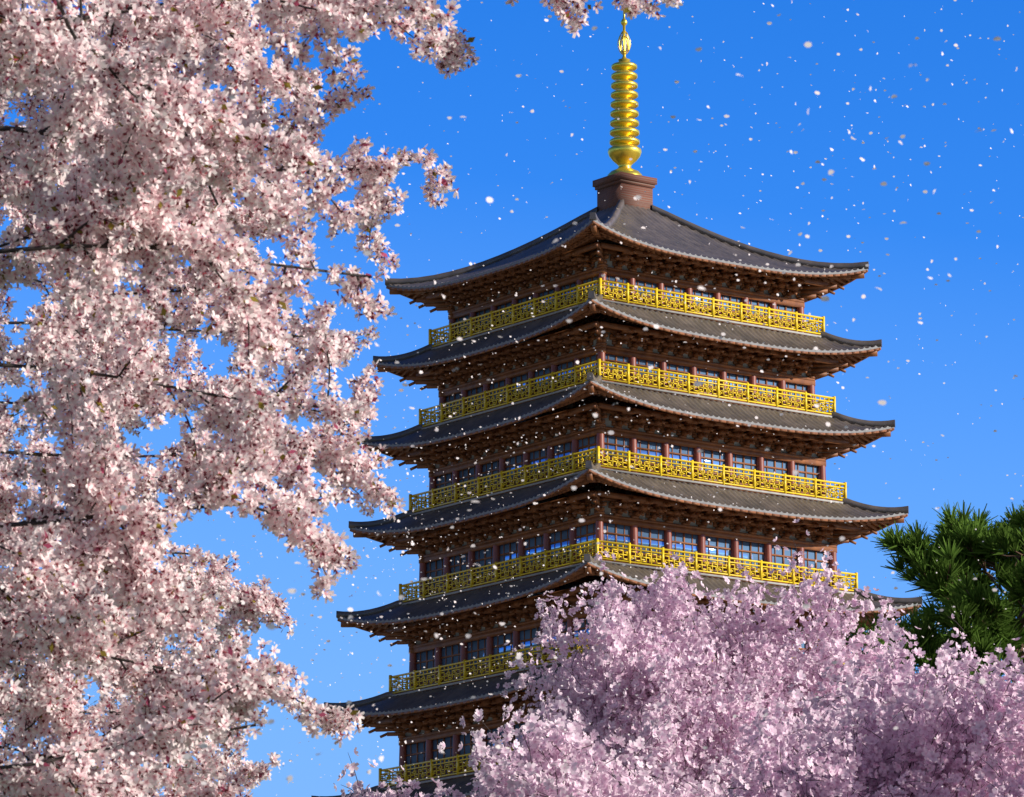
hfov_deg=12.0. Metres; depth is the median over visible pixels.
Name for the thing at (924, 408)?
sky
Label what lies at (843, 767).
cherry tree
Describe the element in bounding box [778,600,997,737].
cherry tree
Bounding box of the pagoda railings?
[379,278,857,786]
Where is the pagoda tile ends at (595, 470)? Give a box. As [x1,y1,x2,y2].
[329,220,920,796]
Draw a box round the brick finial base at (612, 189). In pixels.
[593,172,656,211]
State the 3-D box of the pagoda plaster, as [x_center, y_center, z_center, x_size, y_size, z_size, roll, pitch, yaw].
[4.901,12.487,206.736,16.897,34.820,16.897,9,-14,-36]
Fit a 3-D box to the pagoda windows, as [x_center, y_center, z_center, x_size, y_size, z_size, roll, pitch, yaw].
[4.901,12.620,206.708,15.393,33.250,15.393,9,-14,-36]
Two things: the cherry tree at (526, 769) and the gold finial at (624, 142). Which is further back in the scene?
the gold finial at (624, 142)
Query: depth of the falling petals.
12.84 m
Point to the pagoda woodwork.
(568, 257)
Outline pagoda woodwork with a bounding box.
[328,221,921,796]
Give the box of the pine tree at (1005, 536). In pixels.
[842,500,1023,704]
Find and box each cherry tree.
[0,0,682,796]
[333,689,749,796]
[478,519,942,796]
[669,613,1023,796]
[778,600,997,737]
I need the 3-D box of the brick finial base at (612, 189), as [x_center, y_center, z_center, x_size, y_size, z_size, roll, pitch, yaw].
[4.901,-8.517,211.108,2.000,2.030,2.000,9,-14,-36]
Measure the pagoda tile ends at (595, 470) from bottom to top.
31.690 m
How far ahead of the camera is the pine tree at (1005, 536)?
76.41 m
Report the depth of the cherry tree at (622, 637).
60.30 m
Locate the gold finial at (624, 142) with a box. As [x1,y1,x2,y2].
[607,9,641,175]
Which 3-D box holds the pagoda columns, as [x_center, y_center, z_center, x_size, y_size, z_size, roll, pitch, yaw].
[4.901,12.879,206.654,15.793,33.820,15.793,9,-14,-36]
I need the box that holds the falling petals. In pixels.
[4,0,1023,796]
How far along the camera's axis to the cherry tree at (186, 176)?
12.52 m
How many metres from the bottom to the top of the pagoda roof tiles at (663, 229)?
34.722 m
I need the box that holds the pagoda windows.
[406,275,828,770]
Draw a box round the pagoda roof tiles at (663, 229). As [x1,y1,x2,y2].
[311,199,921,796]
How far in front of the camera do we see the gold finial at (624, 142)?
211.56 m
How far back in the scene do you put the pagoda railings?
204.25 m
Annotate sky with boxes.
[0,0,1023,796]
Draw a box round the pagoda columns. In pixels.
[399,273,846,784]
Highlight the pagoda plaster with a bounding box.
[382,254,853,789]

